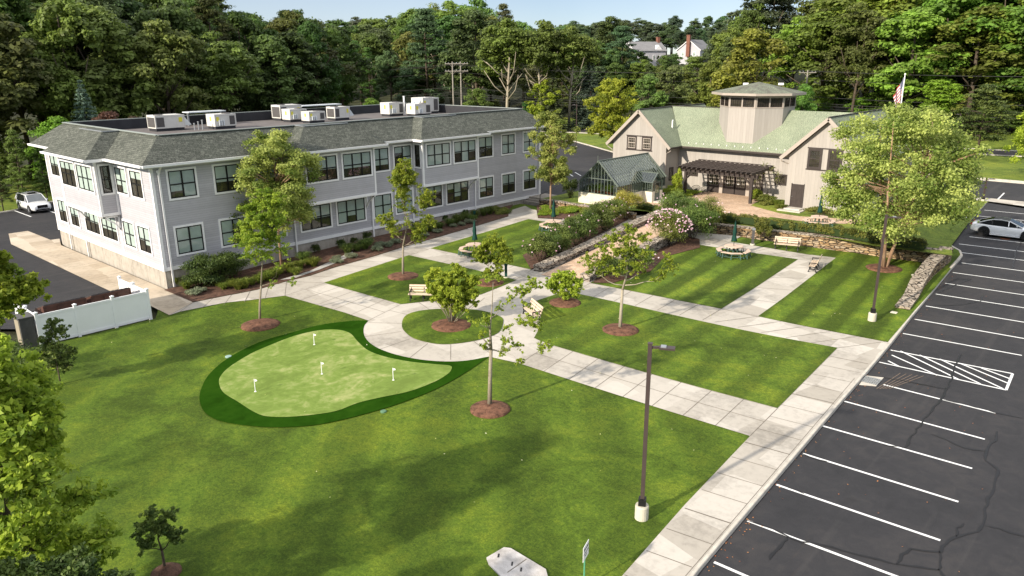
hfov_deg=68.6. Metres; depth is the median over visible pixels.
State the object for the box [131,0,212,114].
broadleaf tree
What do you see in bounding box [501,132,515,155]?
window
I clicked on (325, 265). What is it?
gravel drain
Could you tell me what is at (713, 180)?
door
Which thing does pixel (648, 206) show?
clipped hedge
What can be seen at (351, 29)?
maple tree
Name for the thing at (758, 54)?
woodland bush
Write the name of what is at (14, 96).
broadleaf tree
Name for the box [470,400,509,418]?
mulch mound
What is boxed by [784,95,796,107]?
tower window
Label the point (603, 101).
overhead wire
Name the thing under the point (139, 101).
broadleaf tree
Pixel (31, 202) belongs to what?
parked car
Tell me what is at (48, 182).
woodland bush
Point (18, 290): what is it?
sapling tree
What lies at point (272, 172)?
window
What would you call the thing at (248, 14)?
maple tree
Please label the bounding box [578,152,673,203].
greenhouse
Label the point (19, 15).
maple tree
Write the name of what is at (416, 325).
lawn
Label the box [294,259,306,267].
grass clump
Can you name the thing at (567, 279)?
round bush
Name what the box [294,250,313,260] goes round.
grass clump
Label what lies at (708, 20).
broadleaf tree
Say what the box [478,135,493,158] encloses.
window
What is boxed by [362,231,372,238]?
shrub
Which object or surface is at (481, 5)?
sycamore tree
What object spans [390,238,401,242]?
cushion plant
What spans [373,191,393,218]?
window
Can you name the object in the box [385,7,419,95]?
sycamore tree
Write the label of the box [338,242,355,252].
grass clump
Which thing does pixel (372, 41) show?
sycamore tree
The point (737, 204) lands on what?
brick plaza
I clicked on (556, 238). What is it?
garden shrub
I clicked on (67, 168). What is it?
window
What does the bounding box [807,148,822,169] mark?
window
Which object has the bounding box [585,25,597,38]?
maple tree
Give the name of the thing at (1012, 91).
woodland bush
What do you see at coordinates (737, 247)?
picnic table
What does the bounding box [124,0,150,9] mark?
broadleaf tree
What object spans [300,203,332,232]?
window
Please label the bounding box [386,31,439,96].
broadleaf tree
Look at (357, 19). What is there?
broadleaf tree
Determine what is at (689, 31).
broadleaf tree
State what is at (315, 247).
shrub
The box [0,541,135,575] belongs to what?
evergreen shrub
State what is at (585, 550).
lawn sign
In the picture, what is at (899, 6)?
maple tree
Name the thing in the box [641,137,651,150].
window
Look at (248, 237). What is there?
young tree
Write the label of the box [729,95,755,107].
tower window
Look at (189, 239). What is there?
window
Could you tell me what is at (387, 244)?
cushion plant
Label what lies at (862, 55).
maple tree
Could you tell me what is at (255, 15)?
broadleaf tree
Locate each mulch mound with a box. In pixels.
[150,562,181,575]
[241,318,279,331]
[388,271,418,280]
[431,318,470,331]
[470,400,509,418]
[478,278,503,286]
[549,297,580,307]
[602,323,638,335]
[865,263,902,272]
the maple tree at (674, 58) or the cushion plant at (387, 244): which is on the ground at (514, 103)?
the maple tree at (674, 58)
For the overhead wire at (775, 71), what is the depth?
126.01 m
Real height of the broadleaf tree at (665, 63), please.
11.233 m
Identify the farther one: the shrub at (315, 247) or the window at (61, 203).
the window at (61, 203)
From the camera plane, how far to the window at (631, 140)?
77.62 m
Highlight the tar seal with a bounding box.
[747,241,1023,575]
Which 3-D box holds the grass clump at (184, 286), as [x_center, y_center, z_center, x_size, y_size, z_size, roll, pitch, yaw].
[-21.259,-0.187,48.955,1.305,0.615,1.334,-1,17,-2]
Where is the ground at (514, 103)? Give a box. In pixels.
[0,55,1023,346]
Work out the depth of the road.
106.72 m
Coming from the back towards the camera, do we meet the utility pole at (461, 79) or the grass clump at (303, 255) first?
the utility pole at (461, 79)
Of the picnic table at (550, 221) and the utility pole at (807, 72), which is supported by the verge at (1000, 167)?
the utility pole at (807, 72)
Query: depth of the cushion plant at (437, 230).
61.64 m
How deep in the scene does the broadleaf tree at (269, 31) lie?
132.00 m
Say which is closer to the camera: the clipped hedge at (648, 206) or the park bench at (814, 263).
the park bench at (814, 263)
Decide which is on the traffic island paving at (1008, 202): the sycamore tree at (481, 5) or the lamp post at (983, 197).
the lamp post at (983, 197)
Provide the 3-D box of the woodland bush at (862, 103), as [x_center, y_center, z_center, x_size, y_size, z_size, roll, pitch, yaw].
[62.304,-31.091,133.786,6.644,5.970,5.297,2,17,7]
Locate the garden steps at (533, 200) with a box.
[523,186,556,205]
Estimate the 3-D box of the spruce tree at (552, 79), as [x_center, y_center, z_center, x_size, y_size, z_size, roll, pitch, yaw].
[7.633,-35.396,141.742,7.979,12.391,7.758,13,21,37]
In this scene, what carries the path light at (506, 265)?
on the courtyard paving at (792, 424)
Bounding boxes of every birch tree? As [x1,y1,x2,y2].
[229,128,324,264]
[525,108,580,208]
[816,100,993,266]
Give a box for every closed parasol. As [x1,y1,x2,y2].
[472,219,477,242]
[551,198,555,220]
[731,220,736,245]
[817,194,822,216]
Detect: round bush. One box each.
[423,262,481,321]
[542,270,583,299]
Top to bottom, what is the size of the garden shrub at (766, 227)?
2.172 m
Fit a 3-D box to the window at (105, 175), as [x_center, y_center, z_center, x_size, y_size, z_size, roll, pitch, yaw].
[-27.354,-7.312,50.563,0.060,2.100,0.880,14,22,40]
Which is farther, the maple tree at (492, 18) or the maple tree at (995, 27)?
the maple tree at (492, 18)
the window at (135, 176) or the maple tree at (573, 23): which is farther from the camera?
the maple tree at (573, 23)
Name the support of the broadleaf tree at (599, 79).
on the ground at (514, 103)
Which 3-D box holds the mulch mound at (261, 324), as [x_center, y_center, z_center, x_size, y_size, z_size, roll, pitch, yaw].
[-14.189,2.042,42.334,2.191,0.304,2.223,14,22,40]
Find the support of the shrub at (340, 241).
on the mulch bed at (324, 255)
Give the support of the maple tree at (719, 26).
on the ground at (514, 103)
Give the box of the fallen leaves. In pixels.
[707,266,1013,571]
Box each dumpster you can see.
[35,297,86,314]
[86,287,131,303]
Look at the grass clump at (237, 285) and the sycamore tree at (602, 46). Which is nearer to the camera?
the grass clump at (237, 285)
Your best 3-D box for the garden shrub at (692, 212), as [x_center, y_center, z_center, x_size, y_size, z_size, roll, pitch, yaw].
[14.238,-5.328,57.774,3.758,3.551,4.212,14,22,40]
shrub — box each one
[0,338,69,372]
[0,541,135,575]
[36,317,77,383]
[178,250,249,286]
[311,244,320,251]
[335,238,344,247]
[350,237,357,243]
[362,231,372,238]
[521,232,559,261]
[540,232,562,256]
[545,221,579,252]
[559,215,593,244]
[561,178,578,197]
[575,210,600,238]
[581,201,614,233]
[590,201,620,229]
[596,195,629,224]
[596,255,631,278]
[612,188,644,218]
[622,245,659,268]
[646,208,692,244]
[656,189,698,214]
[662,185,680,196]
[671,168,682,192]
[675,197,720,238]
[693,195,729,230]
[752,188,763,200]
[754,216,772,241]
[757,194,777,202]
[803,206,834,215]
[862,210,901,216]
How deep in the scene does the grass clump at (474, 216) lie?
65.23 m
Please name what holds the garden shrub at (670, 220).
on the mulch bed at (680, 246)
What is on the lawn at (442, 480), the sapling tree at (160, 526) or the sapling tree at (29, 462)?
the sapling tree at (29, 462)
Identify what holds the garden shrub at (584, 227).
on the mulch bed at (531, 261)
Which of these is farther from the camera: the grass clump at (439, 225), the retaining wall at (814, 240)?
the grass clump at (439, 225)
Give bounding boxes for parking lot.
[0,202,108,328]
[541,136,612,194]
[697,203,1023,575]
[916,176,1023,201]
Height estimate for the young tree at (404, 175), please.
8.085 m
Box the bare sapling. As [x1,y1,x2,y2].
[754,159,782,194]
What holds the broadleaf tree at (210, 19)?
on the ground at (514, 103)
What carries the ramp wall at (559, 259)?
on the ground at (514, 103)
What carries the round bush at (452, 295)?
on the mulch mound at (443, 325)
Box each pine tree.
[0,167,13,210]
[3,129,38,192]
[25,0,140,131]
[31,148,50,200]
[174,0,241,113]
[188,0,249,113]
[216,0,236,12]
[270,9,297,30]
[359,47,380,102]
[392,7,463,100]
[392,19,405,93]
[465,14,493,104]
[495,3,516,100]
[543,68,568,101]
[554,68,572,107]
[600,25,638,103]
[637,64,654,99]
[713,37,736,90]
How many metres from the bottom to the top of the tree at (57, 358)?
3.402 m
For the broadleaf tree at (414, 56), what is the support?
on the ground at (514, 103)
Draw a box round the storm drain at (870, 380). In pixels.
[859,376,883,385]
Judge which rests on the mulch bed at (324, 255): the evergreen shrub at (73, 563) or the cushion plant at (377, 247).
the cushion plant at (377, 247)
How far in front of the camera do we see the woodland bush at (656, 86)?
173.82 m
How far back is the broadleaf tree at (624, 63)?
179.89 m
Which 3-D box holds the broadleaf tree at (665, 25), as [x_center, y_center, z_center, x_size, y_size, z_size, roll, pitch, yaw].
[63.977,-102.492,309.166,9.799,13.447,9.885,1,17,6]
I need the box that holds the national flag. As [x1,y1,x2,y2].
[893,78,903,106]
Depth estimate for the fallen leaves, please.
26.40 m
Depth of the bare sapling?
70.22 m
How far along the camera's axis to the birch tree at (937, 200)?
48.13 m
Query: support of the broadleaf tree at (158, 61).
on the ground at (514, 103)
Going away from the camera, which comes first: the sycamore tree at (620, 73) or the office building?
the office building
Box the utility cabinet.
[13,312,38,347]
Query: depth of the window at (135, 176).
48.71 m
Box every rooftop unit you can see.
[146,113,191,131]
[206,112,236,128]
[271,104,301,120]
[281,108,306,121]
[301,110,325,122]
[326,106,353,120]
[380,101,403,116]
[406,103,430,115]
[411,97,438,113]
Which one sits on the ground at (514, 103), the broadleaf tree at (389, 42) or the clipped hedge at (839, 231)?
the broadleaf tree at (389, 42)
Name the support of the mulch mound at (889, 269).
on the lawn at (842, 283)
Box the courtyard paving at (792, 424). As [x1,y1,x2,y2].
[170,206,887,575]
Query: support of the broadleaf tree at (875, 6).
on the ground at (514, 103)
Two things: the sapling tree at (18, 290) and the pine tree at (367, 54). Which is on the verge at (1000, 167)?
the pine tree at (367, 54)
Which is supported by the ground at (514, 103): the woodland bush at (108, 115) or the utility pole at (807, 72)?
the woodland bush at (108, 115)
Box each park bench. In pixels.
[408,284,436,301]
[522,298,543,321]
[774,236,800,251]
[807,255,821,272]
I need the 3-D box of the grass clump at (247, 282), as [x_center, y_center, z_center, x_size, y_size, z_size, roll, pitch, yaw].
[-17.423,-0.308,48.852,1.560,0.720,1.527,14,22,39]
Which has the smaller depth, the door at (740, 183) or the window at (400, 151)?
the window at (400, 151)
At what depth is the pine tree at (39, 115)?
96.48 m
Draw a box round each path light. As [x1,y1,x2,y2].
[504,263,508,277]
[750,228,755,244]
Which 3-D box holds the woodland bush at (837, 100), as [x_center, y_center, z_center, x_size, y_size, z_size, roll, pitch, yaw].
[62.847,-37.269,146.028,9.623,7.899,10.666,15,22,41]
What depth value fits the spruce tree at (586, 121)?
143.85 m
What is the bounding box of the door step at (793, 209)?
[777,206,804,212]
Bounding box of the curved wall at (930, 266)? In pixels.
[895,246,953,309]
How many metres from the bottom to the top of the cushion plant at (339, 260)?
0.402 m
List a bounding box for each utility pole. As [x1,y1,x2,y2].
[445,62,459,104]
[453,61,467,104]
[799,70,815,109]
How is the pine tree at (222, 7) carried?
on the verge at (1000, 167)
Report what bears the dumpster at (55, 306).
on the ground at (514, 103)
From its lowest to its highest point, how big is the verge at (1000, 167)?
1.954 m
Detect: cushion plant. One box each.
[184,288,202,294]
[334,258,343,262]
[344,252,357,257]
[371,244,383,250]
[382,241,392,246]
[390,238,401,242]
[432,228,442,232]
[464,218,475,222]
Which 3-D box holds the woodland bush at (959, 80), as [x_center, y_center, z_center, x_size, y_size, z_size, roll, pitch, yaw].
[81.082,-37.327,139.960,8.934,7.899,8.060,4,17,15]
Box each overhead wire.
[334,94,977,113]
[358,64,1007,76]
[365,72,976,85]
[367,64,1023,76]
[367,92,959,110]
[368,87,1023,105]
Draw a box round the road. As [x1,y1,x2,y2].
[546,129,1023,155]
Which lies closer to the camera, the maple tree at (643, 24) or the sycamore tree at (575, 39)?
the sycamore tree at (575, 39)
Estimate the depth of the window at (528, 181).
73.65 m
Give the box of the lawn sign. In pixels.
[583,539,588,575]
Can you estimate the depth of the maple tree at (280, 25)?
138.22 m
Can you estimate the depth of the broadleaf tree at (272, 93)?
113.03 m
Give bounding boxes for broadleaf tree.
[0,11,57,194]
[8,0,126,121]
[13,0,53,125]
[31,0,122,93]
[47,2,170,120]
[62,0,169,117]
[104,0,146,57]
[121,19,213,114]
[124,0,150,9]
[126,0,184,113]
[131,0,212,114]
[180,0,236,38]
[211,10,274,111]
[214,2,227,16]
[231,32,268,110]
[240,34,320,111]
[241,17,277,108]
[243,12,272,21]
[277,16,325,31]
[285,37,359,107]
[289,9,316,28]
[291,21,345,107]
[310,22,344,107]
[322,24,376,105]
[345,17,361,27]
[351,33,377,104]
[356,24,392,96]
[374,50,400,101]
[384,15,395,30]
[386,24,397,45]
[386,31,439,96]
[397,8,445,96]
[399,42,432,96]
[437,10,510,103]
[510,21,533,99]
[553,25,570,106]
[561,66,578,90]
[568,65,614,99]
[577,25,590,33]
[591,21,605,33]
[593,16,633,59]
[599,49,625,90]
[602,52,628,68]
[624,59,656,100]
[625,88,639,115]
[627,51,649,68]
[632,73,668,110]
[640,23,670,39]
[653,31,673,48]
[654,55,671,90]
[656,64,694,106]
[657,22,676,54]
[663,25,680,54]
[666,15,682,53]
[670,30,686,49]
[676,26,695,38]
[681,68,695,91]
[682,29,697,44]
[687,59,731,106]
[694,28,708,42]
[701,16,713,29]
[706,28,789,106]
[709,26,751,79]
[713,16,730,24]
[771,11,880,105]
[862,0,911,87]
[864,6,973,115]
[878,0,1012,116]
[979,3,1023,93]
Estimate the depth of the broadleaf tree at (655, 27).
259.51 m
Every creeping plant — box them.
[495,211,505,214]
[500,209,511,213]
[564,208,575,213]
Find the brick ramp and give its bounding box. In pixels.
[541,215,677,277]
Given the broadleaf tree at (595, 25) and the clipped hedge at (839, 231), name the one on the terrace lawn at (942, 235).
the clipped hedge at (839, 231)
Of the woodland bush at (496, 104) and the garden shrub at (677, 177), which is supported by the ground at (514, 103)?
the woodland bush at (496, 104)
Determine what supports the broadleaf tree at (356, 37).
on the ground at (514, 103)
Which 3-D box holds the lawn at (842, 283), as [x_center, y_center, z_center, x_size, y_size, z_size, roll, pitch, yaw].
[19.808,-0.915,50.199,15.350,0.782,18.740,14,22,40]
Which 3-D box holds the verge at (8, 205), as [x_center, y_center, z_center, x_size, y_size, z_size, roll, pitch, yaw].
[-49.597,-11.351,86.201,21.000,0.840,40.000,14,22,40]
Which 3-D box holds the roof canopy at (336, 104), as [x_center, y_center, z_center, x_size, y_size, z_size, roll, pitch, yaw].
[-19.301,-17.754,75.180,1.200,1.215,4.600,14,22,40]
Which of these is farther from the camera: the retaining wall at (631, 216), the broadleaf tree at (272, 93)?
the broadleaf tree at (272, 93)
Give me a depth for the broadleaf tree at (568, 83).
178.73 m
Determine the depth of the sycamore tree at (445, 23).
182.74 m
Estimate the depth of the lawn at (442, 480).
27.52 m
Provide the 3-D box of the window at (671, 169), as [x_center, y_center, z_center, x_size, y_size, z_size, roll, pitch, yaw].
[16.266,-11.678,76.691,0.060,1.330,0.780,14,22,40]
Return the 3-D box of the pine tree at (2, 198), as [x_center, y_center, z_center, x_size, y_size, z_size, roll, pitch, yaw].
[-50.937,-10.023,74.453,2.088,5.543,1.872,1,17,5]
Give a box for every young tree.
[228,187,296,318]
[375,157,437,273]
[466,273,553,403]
[470,232,514,282]
[577,223,680,326]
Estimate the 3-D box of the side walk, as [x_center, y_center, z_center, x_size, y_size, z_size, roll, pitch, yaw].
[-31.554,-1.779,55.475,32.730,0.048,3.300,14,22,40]
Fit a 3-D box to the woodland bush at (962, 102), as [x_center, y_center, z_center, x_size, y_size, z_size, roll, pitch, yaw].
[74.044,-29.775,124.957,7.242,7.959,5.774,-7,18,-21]
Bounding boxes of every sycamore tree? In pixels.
[349,17,393,95]
[358,32,388,97]
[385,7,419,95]
[422,14,461,104]
[423,0,473,101]
[447,30,486,93]
[456,0,500,88]
[475,17,536,107]
[513,19,573,130]
[515,59,527,107]
[540,24,601,128]
[568,41,590,106]
[585,37,606,64]
[604,62,627,88]
[701,33,721,60]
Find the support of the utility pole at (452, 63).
on the verge at (1000, 167)
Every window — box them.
[48,155,60,177]
[56,197,69,223]
[58,158,78,189]
[69,208,81,228]
[74,162,95,194]
[83,211,101,236]
[96,163,114,195]
[100,216,119,243]
[113,165,129,196]
[121,218,137,250]
[127,168,145,200]
[136,223,153,255]
[165,166,199,200]
[173,222,206,256]
[211,162,241,194]
[218,215,245,247]
[254,157,278,183]
[262,211,287,239]
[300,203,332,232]
[304,153,338,184]
[335,197,366,225]
[341,149,372,179]
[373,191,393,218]
[374,146,390,172]
[392,143,412,169]
[394,188,414,214]
[413,143,421,168]
[417,185,442,210]
[425,141,450,167]
[445,181,468,205]
[453,138,476,163]
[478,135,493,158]
[478,175,493,198]
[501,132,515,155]
[501,171,515,194]
[522,130,535,152]
[522,169,535,190]
[627,136,636,149]
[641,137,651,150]
[669,167,673,180]
[720,95,729,106]
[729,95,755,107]
[755,96,784,107]
[774,174,786,185]
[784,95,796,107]
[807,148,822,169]
[826,150,842,170]
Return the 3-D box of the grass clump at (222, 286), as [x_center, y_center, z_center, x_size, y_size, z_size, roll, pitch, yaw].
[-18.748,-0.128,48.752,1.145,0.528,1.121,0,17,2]
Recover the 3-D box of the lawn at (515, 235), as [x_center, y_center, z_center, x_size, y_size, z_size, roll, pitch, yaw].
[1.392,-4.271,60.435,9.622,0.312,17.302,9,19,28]
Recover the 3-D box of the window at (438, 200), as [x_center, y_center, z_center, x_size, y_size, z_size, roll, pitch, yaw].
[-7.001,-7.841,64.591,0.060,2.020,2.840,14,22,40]
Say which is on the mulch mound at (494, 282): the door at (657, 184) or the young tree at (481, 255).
the young tree at (481, 255)
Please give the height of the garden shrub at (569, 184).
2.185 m
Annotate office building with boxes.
[27,103,544,288]
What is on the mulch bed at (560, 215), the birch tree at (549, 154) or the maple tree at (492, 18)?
the birch tree at (549, 154)
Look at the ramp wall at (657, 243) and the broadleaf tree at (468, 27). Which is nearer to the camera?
the ramp wall at (657, 243)
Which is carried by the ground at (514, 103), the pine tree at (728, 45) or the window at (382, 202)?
the pine tree at (728, 45)
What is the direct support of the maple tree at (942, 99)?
on the ground at (514, 103)
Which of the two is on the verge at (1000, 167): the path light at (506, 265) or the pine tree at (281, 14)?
the pine tree at (281, 14)
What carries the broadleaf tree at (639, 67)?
on the ground at (514, 103)
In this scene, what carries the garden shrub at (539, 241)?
on the mulch bed at (531, 261)
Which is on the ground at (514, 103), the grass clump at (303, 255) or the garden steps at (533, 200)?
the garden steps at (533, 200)
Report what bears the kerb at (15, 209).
on the side parking lot at (65, 285)
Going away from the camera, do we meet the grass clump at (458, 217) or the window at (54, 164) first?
the window at (54, 164)
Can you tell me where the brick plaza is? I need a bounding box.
[639,191,899,226]
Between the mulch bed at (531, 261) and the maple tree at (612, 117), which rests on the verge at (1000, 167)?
the maple tree at (612, 117)
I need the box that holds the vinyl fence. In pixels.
[15,276,152,344]
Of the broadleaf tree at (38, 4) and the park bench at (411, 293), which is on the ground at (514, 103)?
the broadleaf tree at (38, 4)
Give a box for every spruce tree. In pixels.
[71,80,98,121]
[539,67,572,130]
[568,57,609,128]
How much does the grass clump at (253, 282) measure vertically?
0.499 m
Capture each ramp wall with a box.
[533,210,664,271]
[580,220,701,281]
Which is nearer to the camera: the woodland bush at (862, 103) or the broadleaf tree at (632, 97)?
the woodland bush at (862, 103)
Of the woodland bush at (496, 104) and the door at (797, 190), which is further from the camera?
the woodland bush at (496, 104)
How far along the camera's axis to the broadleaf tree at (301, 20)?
156.37 m
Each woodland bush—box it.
[0,137,46,190]
[22,115,69,178]
[46,173,50,193]
[91,111,122,119]
[363,97,378,104]
[462,88,493,106]
[489,99,501,106]
[522,103,528,112]
[595,47,628,71]
[618,68,639,95]
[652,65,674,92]
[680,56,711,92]
[734,52,763,80]
[795,83,817,110]
[809,80,853,111]
[810,96,834,111]
[843,97,874,112]
[865,83,924,109]
[865,86,887,109]
[880,95,916,122]
[920,73,967,90]
[937,85,976,128]
[944,101,965,126]
[966,80,995,102]
[974,89,1023,132]
[976,100,1021,133]
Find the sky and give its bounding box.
[222,0,811,54]
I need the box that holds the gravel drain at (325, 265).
[281,252,351,279]
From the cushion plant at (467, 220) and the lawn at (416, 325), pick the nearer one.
the lawn at (416, 325)
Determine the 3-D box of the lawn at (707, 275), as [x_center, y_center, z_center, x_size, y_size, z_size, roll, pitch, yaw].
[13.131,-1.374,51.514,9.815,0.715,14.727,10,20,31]
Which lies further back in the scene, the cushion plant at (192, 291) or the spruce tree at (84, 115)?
the spruce tree at (84, 115)
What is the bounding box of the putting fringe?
[199,320,487,426]
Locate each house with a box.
[626,37,666,65]
[676,35,708,63]
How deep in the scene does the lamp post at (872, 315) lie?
41.47 m
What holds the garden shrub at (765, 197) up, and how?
on the terrace lawn at (942, 235)
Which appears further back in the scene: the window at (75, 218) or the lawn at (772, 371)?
the window at (75, 218)
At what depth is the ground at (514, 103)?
184.96 m
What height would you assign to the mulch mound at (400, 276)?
0.304 m
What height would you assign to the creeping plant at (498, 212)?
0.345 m
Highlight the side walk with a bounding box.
[9,231,191,314]
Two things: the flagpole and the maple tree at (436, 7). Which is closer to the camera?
the flagpole
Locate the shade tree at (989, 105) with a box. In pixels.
[950,83,1015,157]
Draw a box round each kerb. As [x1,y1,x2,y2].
[0,201,52,212]
[545,134,1023,183]
[689,202,987,575]
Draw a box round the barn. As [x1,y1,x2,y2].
[606,82,917,216]
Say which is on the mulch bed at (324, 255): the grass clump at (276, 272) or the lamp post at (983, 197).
the grass clump at (276, 272)
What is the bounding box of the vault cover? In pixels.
[486,547,547,575]
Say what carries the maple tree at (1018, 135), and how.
on the verge at (1000, 167)
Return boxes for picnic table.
[458,242,489,257]
[539,219,565,231]
[716,243,750,259]
[802,215,835,226]
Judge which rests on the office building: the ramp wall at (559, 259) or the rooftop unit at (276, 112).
the rooftop unit at (276, 112)
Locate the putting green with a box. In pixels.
[219,329,451,416]
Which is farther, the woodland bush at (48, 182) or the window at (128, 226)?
the woodland bush at (48, 182)
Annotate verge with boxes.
[0,182,52,211]
[544,118,1023,180]
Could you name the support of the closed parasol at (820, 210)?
on the picnic table at (822, 217)
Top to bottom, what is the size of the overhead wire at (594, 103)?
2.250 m
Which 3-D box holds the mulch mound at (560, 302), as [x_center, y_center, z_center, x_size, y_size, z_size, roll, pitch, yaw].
[3.143,0.849,44.713,1.971,0.306,1.989,14,22,40]
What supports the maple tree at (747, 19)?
on the ground at (514, 103)
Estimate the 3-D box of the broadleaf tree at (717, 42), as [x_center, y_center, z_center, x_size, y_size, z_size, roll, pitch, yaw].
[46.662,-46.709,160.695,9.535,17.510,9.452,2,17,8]
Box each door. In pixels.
[654,181,659,200]
[707,174,719,192]
[723,172,735,193]
[734,177,745,195]
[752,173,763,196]
[789,183,804,207]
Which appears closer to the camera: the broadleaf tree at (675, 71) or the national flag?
the national flag
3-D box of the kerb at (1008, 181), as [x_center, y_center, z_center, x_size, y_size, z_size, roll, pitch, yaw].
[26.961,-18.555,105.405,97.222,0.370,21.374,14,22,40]
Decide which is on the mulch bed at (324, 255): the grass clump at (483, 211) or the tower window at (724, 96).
the grass clump at (483, 211)
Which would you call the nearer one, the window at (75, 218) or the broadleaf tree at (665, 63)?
the window at (75, 218)
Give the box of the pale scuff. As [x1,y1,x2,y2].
[876,373,921,388]
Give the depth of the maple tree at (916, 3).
134.93 m
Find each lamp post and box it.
[574,104,576,145]
[635,342,674,521]
[868,215,901,321]
[981,178,994,200]
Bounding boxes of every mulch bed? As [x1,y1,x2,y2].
[164,204,512,301]
[523,217,627,268]
[537,205,580,218]
[594,236,699,282]
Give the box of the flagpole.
[901,73,905,102]
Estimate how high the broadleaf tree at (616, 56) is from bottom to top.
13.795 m
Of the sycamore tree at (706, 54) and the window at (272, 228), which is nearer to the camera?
the window at (272, 228)
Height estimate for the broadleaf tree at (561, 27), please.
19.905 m
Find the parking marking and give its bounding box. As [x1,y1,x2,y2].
[1,172,1023,575]
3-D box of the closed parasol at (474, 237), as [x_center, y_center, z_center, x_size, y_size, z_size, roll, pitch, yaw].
[-2.731,-3.808,54.777,0.406,2.600,0.431,14,22,40]
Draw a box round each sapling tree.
[0,249,52,345]
[0,332,123,575]
[129,503,188,566]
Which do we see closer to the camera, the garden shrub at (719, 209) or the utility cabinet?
the utility cabinet
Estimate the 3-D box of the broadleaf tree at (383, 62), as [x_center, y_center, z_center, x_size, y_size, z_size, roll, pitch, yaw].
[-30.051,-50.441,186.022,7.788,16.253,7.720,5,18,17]
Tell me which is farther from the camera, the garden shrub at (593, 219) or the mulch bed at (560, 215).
the mulch bed at (560, 215)
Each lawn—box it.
[0,204,959,575]
[324,255,514,303]
[402,308,502,343]
[432,219,602,268]
[534,293,836,407]
[543,184,983,254]
[591,245,796,308]
[733,237,950,340]
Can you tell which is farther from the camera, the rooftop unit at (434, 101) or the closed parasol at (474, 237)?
the rooftop unit at (434, 101)
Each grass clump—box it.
[168,277,181,283]
[178,281,194,288]
[216,282,229,289]
[226,278,247,289]
[237,277,252,287]
[249,277,258,284]
[252,274,264,282]
[258,269,276,280]
[268,267,285,277]
[280,261,298,272]
[288,266,304,275]
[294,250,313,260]
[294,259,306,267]
[306,256,322,266]
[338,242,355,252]
[353,243,361,250]
[355,239,372,248]
[423,224,436,231]
[436,222,444,228]
[443,218,456,225]
[451,214,463,222]
[458,211,472,219]
[467,214,477,218]
[468,209,480,215]
[479,207,489,215]
[483,206,496,213]
[777,204,784,208]
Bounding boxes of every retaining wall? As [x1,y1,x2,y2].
[539,199,636,219]
[702,222,941,261]
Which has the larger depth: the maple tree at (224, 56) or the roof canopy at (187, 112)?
the maple tree at (224, 56)
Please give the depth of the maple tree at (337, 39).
145.86 m
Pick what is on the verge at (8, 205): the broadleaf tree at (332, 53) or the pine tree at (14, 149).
the pine tree at (14, 149)
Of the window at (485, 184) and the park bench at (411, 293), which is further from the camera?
the window at (485, 184)
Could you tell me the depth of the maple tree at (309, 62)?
119.03 m
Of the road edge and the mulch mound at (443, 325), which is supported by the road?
the road edge
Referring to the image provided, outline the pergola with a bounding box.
[677,159,773,203]
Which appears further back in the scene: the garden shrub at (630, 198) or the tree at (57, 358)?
the garden shrub at (630, 198)
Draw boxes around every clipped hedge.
[634,202,665,210]
[708,212,928,249]
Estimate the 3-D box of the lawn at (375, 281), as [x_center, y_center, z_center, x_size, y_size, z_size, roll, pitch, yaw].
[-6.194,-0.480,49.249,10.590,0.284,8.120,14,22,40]
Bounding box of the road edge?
[541,128,1021,156]
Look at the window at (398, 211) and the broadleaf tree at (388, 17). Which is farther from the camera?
the broadleaf tree at (388, 17)
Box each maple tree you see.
[0,0,55,182]
[177,31,265,113]
[235,11,270,110]
[250,30,335,107]
[263,10,317,40]
[323,28,358,102]
[324,19,363,43]
[333,40,362,105]
[427,2,457,87]
[484,14,503,101]
[489,49,527,107]
[517,63,549,100]
[524,76,562,130]
[567,20,579,26]
[582,78,638,140]
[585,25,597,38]
[619,20,639,34]
[629,18,653,41]
[639,32,662,41]
[664,54,683,68]
[689,18,704,29]
[695,27,711,42]
[706,22,726,38]
[723,0,811,75]
[726,3,779,62]
[759,16,815,88]
[791,0,849,42]
[797,0,959,107]
[816,1,890,112]
[839,0,926,72]
[902,79,965,126]
[918,4,1023,131]
[932,0,1023,99]
[965,0,1018,96]
[1001,112,1023,163]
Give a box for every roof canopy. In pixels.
[182,110,225,125]
[301,103,341,106]
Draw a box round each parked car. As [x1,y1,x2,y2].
[15,190,51,213]
[970,217,1023,240]
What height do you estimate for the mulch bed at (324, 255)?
0.868 m
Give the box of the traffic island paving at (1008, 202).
[974,197,1023,205]
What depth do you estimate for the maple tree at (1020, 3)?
117.85 m
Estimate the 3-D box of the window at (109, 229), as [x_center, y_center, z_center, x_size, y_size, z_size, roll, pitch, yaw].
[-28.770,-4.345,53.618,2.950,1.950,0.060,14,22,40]
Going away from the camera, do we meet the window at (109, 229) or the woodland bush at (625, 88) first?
the window at (109, 229)
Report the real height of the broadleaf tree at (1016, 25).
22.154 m

